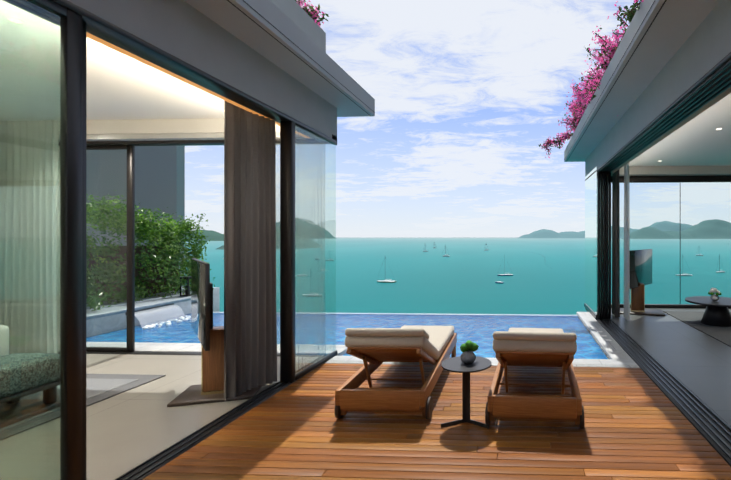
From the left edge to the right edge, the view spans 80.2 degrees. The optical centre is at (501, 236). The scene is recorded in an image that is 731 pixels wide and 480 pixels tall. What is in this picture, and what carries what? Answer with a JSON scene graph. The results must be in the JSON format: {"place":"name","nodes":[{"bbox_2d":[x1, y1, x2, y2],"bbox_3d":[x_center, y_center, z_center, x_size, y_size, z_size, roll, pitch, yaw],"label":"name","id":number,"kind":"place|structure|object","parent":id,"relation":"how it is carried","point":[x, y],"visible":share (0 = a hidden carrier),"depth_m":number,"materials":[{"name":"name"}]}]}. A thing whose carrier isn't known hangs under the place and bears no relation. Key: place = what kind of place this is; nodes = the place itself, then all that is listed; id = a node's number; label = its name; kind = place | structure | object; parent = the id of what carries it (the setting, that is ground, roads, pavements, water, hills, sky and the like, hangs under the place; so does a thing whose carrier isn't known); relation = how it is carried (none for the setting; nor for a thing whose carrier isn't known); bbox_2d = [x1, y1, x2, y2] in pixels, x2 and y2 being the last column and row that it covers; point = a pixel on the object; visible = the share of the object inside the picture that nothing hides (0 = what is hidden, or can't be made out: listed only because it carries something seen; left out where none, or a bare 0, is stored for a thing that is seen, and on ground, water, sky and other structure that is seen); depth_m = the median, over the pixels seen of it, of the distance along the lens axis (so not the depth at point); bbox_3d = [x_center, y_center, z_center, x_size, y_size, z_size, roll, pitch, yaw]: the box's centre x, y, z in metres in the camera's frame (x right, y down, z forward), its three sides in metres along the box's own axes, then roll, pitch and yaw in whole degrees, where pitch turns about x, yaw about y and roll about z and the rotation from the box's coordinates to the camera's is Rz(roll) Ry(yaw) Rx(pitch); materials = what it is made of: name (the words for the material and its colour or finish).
{"place":"outdoors","nodes":[
{"label":"outdoors","id":0,"kind":"place"},
{"bbox_2d":[0,0,223,120],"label":"ceiling","id":1,"kind":"structure","parent":0,"point":[120,86],"depth_m":3.93,"materials":[{"name":"white paint"}]},
{"bbox_2d":[86,146,184,286],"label":"neighbour wall","id":2,"kind":"structure","parent":0,"point":[160,177],"depth_m":10.40,"materials":[{"name":"grey paint"}]},
{"bbox_2d":[86,287,219,336],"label":"waterfall wall","id":3,"kind":"structure","parent":0,"point":[183,303],"depth_m":7.13,"materials":[{"name":"grey stone"}]},
{"bbox_2d":[126,303,173,314],"bbox_3d":[-6.282,1.290,7.306,0.035,0.045,0.940,0,0,3],"label":"waterfall spout","id":4,"kind":"object","parent":3,"relation":"attached to","point":[153,307],"visible":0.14,"depth_m":7.35,"materials":[{"name":"grey stone"}]},
{"bbox_2d":[86,190,214,310],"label":"pool hedge","id":5,"kind":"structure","parent":3,"relation":"on","point":[157,269],"depth_m":7.89,"materials":[{"name":"green plant"}]},
{"bbox_2d":[180,276,190,295],"bbox_3d":[-6.470,1.017,8.405,0.180,0.390,0.180,0,0,3],"label":"lantern","id":6,"kind":"object","parent":3,"relation":"on","point":[187,290],"visible":0.75,"depth_m":8.32,"materials":[{"name":"black metal"}]},
{"bbox_2d":[135,304,184,327],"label":"waterfall","id":7,"kind":"structure","parent":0,"point":[141,312],"depth_m":7.26,"materials":[{"name":"white liquid"}]},
{"bbox_2d":[0,351,321,479],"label":"floor","id":8,"kind":"structure","parent":0,"point":[128,430],"depth_m":3.29,"materials":[{"name":"beige tile"}]},
{"bbox_2d":[0,374,165,439],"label":"rug","id":9,"kind":"object","parent":8,"relation":"on","point":[100,387],"visible":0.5,"depth_m":3.95,"materials":[{"name":"grey fabric"}]},
{"bbox_2d":[0,326,8,355],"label":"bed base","id":10,"kind":"object","parent":9,"relation":"on","point":[1,347],"depth_m":3.61,"materials":[{"name":"white fabric"}]},
{"bbox_2d":[0,353,59,428],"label":"bench base","id":11,"kind":"object","parent":9,"relation":"on","point":[19,392],"depth_m":3.36,"materials":[{"name":"green fabric"}]},
{"bbox_2d":[58,0,336,141],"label":"bedroom walls","id":12,"kind":"structure","parent":8,"relation":"on","point":[183,30],"depth_m":3.30,"materials":[{"name":"grey paint"}]},
{"bbox_2d":[0,120,57,353],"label":"sheer curtain","id":13,"kind":"object","parent":12,"relation":"hanging from","point":[22,222],"depth_m":5.04,"materials":[{"name":"white fabric"}]},
{"bbox_2d":[86,32,309,137],"bbox_3d":[-2.477,-1.313,1.247,0.088,0.250,7.340,0,0,3],"label":"bedroom pelmet","id":14,"kind":"object","parent":12,"relation":"attached to","point":[112,46],"depth_m":2.93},
{"bbox_2d":[224,100,276,400],"bbox_3d":[-2.398,0.017,3.918,0.098,2.910,0.538,0,0,16],"label":"curtain","id":15,"kind":"object","parent":12,"relation":"hanging from","point":[250,338],"visible":0.88,"depth_m":3.88,"materials":[{"name":"brown fabric"}]},
{"bbox_2d":[184,0,374,116],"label":"roof edge","id":16,"kind":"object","parent":12,"relation":"on","point":[232,20],"depth_m":3.62,"materials":[{"name":"grey concrete"}]},
{"bbox_2d":[295,0,328,28],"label":"flowers","id":17,"kind":"object","parent":12,"relation":"on","point":[311,12],"visible":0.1,"depth_m":4.65,"materials":[{"name":"pink plant"}]},
{"bbox_2d":[167,258,261,406],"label":"television","id":18,"kind":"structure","parent":8,"relation":"on","point":[209,388],"depth_m":3.76,"materials":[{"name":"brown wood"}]},
{"bbox_2d":[3,0,730,479],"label":"door frames","id":19,"kind":"structure","parent":8,"relation":"on","point":[691,100],"depth_m":3.10,"materials":[{"name":"black metal"}]},
{"bbox_2d":[276,142,325,354],"bbox_3d":[-2.535,0.147,5.083,0.696,2.650,0.035,0,0,3],"label":"sheer curtain","id":20,"kind":"object","parent":19,"relation":"on","point":[305,247],"visible":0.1,"depth_m":5.08,"materials":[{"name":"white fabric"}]},
{"bbox_2d":[295,130,325,372],"bbox_3d":[-2.206,0.147,4.662,0.036,2.650,0.786,0,0,3],"label":"glass panel","id":21,"kind":"object","parent":19,"relation":"on","point":[313,283],"depth_m":4.72,"materials":[{"name":"clear glass"}]},
{"bbox_2d":[114,303,730,479],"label":"track rails","id":22,"kind":"object","parent":19,"relation":"attached to","point":[593,314],"visible":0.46,"depth_m":3.49,"materials":[{"name":"grey metal"}]},
{"bbox_2d":[187,230,223,240],"bbox_3d":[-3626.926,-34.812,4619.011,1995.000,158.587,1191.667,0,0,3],"label":"hill","id":23,"kind":"structure","parent":0,"point":[214,235],"depth_m":4284.89,"materials":[{"name":"green plant"}]},
{"bbox_2d":[276,218,337,238],"bbox_3d":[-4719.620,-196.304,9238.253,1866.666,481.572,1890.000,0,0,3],"label":"island hill","id":24,"kind":"structure","parent":0,"point":[323,231],"depth_m":8922.98,"materials":[{"name":"green plant"}]},
{"bbox_2d":[86,313,607,358],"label":"pool water","id":25,"kind":"structure","parent":0,"point":[479,330],"depth_m":6.89,"materials":[{"name":"blue liquid"}]},
{"bbox_2d":[143,315,190,328],"bbox_3d":[-5.902,1.532,7.277,0.360,0.099,1.045,0,0,3],"label":"water foam","id":26,"kind":"object","parent":25,"relation":"on","point":[185,318],"visible":0.67,"depth_m":7.21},
{"bbox_2d":[86,312,639,367],"bbox_3d":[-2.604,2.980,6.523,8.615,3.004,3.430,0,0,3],"label":"pool coping","id":27,"kind":"object","parent":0,"point":[617,355],"visible":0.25,"depth_m":5.35,"materials":[{"name":"stone"}]},
{"bbox_2d":[578,316,609,358],"bbox_3d":[1.393,1.622,6.342,0.011,0.220,2.830,0,0,3],"label":"pool mosaic band","id":28,"kind":"object","parent":27,"relation":"attached to","point":[594,338],"visible":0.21,"depth_m":6.03,"materials":[{"name":"blue tile"}]},
{"bbox_2d":[213,312,576,315],"bbox_3d":[-2.382,1.532,8.115,7.715,0.007,0.130,0,0,3],"label":"pool edge","id":29,"kind":"object","parent":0,"point":[440,314],"visible":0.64,"depth_m":8.03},
{"bbox_2d":[185,237,730,314],"bbox_3d":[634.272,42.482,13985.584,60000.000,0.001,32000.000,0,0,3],"label":"sea","id":30,"kind":"structure","parent":0,"point":[464,277],"depth_m":472.41,"materials":[{"name":"teal liquid"}]},
{"bbox_2d":[217,227,320,249],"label":"headland hill","id":31,"kind":"structure","parent":30,"relation":"in","point":[277,237],"depth_m":1496.20,"materials":[{"name":"green plant"}]},
{"bbox_2d":[302,269,320,296],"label":"yacht","id":32,"kind":"object","parent":30,"relation":"on","point":[310,285],"depth_m":291.06,"materials":[{"name":"white"}]},
{"bbox_2d":[377,257,395,282],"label":"yacht","id":33,"kind":"object","parent":30,"relation":"on","point":[387,281],"visible":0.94,"depth_m":379.94,"materials":[{"name":"beige"}]},
{"bbox_2d":[498,264,512,275],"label":"yacht","id":34,"kind":"object","parent":30,"relation":"on","point":[505,274],"visible":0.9,"depth_m":444.99,"materials":[{"name":"white"}]},
{"bbox_2d":[675,269,691,275],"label":"yacht","id":35,"kind":"object","parent":30,"relation":"on","point":[684,274],"depth_m":442.28,"materials":[{"name":"white"}]},
{"bbox_2d":[716,254,724,272],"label":"yacht","id":36,"kind":"object","parent":30,"relation":"on","point":[719,271],"depth_m":483.12,"materials":[{"name":"white"}]},
{"bbox_2d":[185,0,730,236],"label":"sky","id":37,"kind":"structure","parent":0,"point":[466,94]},
{"bbox_2d":[518,226,633,237],"bbox_3d":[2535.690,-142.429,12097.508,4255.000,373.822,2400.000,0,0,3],"label":"island","id":38,"kind":"structure","parent":0,"point":[543,233],"depth_m":11493.49,"materials":[{"name":"green plant"}]},
{"bbox_2d":[621,221,691,231],"bbox_3d":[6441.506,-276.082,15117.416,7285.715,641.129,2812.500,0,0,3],"label":"island","id":39,"kind":"structure","parent":0,"point":[662,227],"depth_m":14730.51,"materials":[{"name":"green plant"}]},
{"bbox_2d":[611,308,730,425],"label":"floor","id":40,"kind":"structure","parent":0,"point":[696,362],"depth_m":5.23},
{"bbox_2d":[0,0,730,479],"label":"glass panes","id":41,"kind":"object","parent":40,"relation":"on","point":[590,242],"visible":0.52,"depth_m":2.06,"materials":[{"name":"clear glass"}]},
{"bbox_2d":[45,118,730,351],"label":"interior wall linings","id":42,"kind":"structure","parent":40,"relation":"on","point":[159,126],"depth_m":5.01,"materials":[{"name":"beige paint"}]},
{"bbox_2d":[612,249,664,315],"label":"television stand","id":43,"kind":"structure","parent":40,"relation":"on","point":[640,269],"depth_m":7.92,"materials":[{"name":"brown wood"}]},
{"bbox_2d":[585,0,730,176],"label":"living walls","id":44,"kind":"structure","parent":40,"relation":"on","point":[704,49],"depth_m":3.67,"materials":[{"name":"grey paint"}]},
{"bbox_2d":[7,18,721,129],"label":"ceiling downlights","id":45,"kind":"object","parent":44,"relation":"attached to","point":[14,20],"visible":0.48,"depth_m":2.72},
{"bbox_2d":[227,0,666,161],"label":"roof slab grooves","id":46,"kind":"object","parent":44,"relation":"attached to","point":[374,112],"visible":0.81,"depth_m":3.66,"materials":[{"name":"black concrete"}]},
{"bbox_2d":[612,170,619,317],"bbox_3d":[2.146,0.017,7.676,0.096,2.910,0.506,0,0,8],"label":"curtain drape","id":47,"kind":"object","parent":44,"relation":"hanging from","point":[615,246],"visible":0.94,"depth_m":7.48,"materials":[{"name":"black fabric"}]},
{"bbox_2d":[624,163,629,320],"bbox_3d":[2.244,0.017,7.331,0.075,2.910,0.324,0,0,9],"label":"sheer curtain","id":48,"kind":"object","parent":44,"relation":"hanging from","point":[626,246],"visible":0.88,"depth_m":7.21,"materials":[{"name":"grey fabric"}]},
{"bbox_2d":[564,0,719,161],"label":"roof edge","id":49,"kind":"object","parent":44,"relation":"on","point":[674,26],"depth_m":3.83,"materials":[{"name":"grey paint"}]},
{"bbox_2d":[539,0,643,157],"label":"bougainvillea flowers","id":50,"kind":"object","parent":49,"relation":"on","point":[577,109],"visible":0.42,"depth_m":5.32,"materials":[{"name":"pink plant"}]},
{"bbox_2d":[611,87,730,173],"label":"living pelmet","id":51,"kind":"object","parent":44,"relation":"attached to","point":[705,107],"depth_m":4.28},
{"bbox_2d":[663,311,730,346],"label":"rug","id":52,"kind":"object","parent":40,"relation":"on","point":[693,320],"visible":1,"depth_m":6.69,"materials":[{"name":"grey carpet"}]},
{"bbox_2d":[685,287,730,326],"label":"coffee table","id":53,"kind":"object","parent":52,"relation":"on","point":[717,312],"visible":1,"depth_m":6.79,"materials":[{"name":"black wood"}]},
{"bbox_2d":[621,219,730,238],"bbox_3d":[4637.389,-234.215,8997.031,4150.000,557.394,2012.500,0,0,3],"label":"hill","id":54,"kind":"structure","parent":0,"point":[690,232],"depth_m":8478.31,"materials":[{"name":"green plant"}]},
{"bbox_2d":[629,93,730,165],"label":"ceiling","id":55,"kind":"structure","parent":0,"point":[699,140],"depth_m":6.36,"materials":[{"name":"white paint"}]},
{"label":"ground","id":56,"kind":"structure","parent":0,"visible":0},
{"bbox_2d":[477,370,730,466],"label":"deck substrate","id":57,"kind":"object","parent":56,"relation":"on","point":[683,415],"depth_m":3.15,"materials":[{"name":"black wood"}]},
{"bbox_2d":[142,363,730,479],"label":"deck boards","id":58,"kind":"object","parent":57,"relation":"on","point":[638,425],"visible":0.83,"depth_m":3.00,"materials":[{"name":"brown wood"}]},
{"bbox_2d":[334,325,456,418],"bbox_3d":[-0.929,1.117,4.185,0.790,0.731,1.968,0,0,3],"label":"sun lounger","id":59,"kind":"object","parent":58,"relation":"on","point":[373,349],"visible":1,"depth_m":3.33,"materials":[{"name":"brown wood"}]},
{"bbox_2d":[441,340,491,428],"bbox_3d":[-0.281,1.159,3.277,0.400,0.647,0.415,0,0,3],"label":"side table","id":60,"kind":"object","parent":58,"relation":"on","point":[467,362],"visible":1,"depth_m":3.25,"materials":[{"name":"black metal"}]},
{"bbox_2d":[485,328,584,428],"bbox_3d":[0.332,1.117,4.047,0.770,0.731,1.950,0,0,5],"label":"sun lounger","id":61,"kind":"object","parent":58,"relation":"on","point":[544,347],"visible":1,"depth_m":3.19,"materials":[{"name":"brown wood"}]}
]}

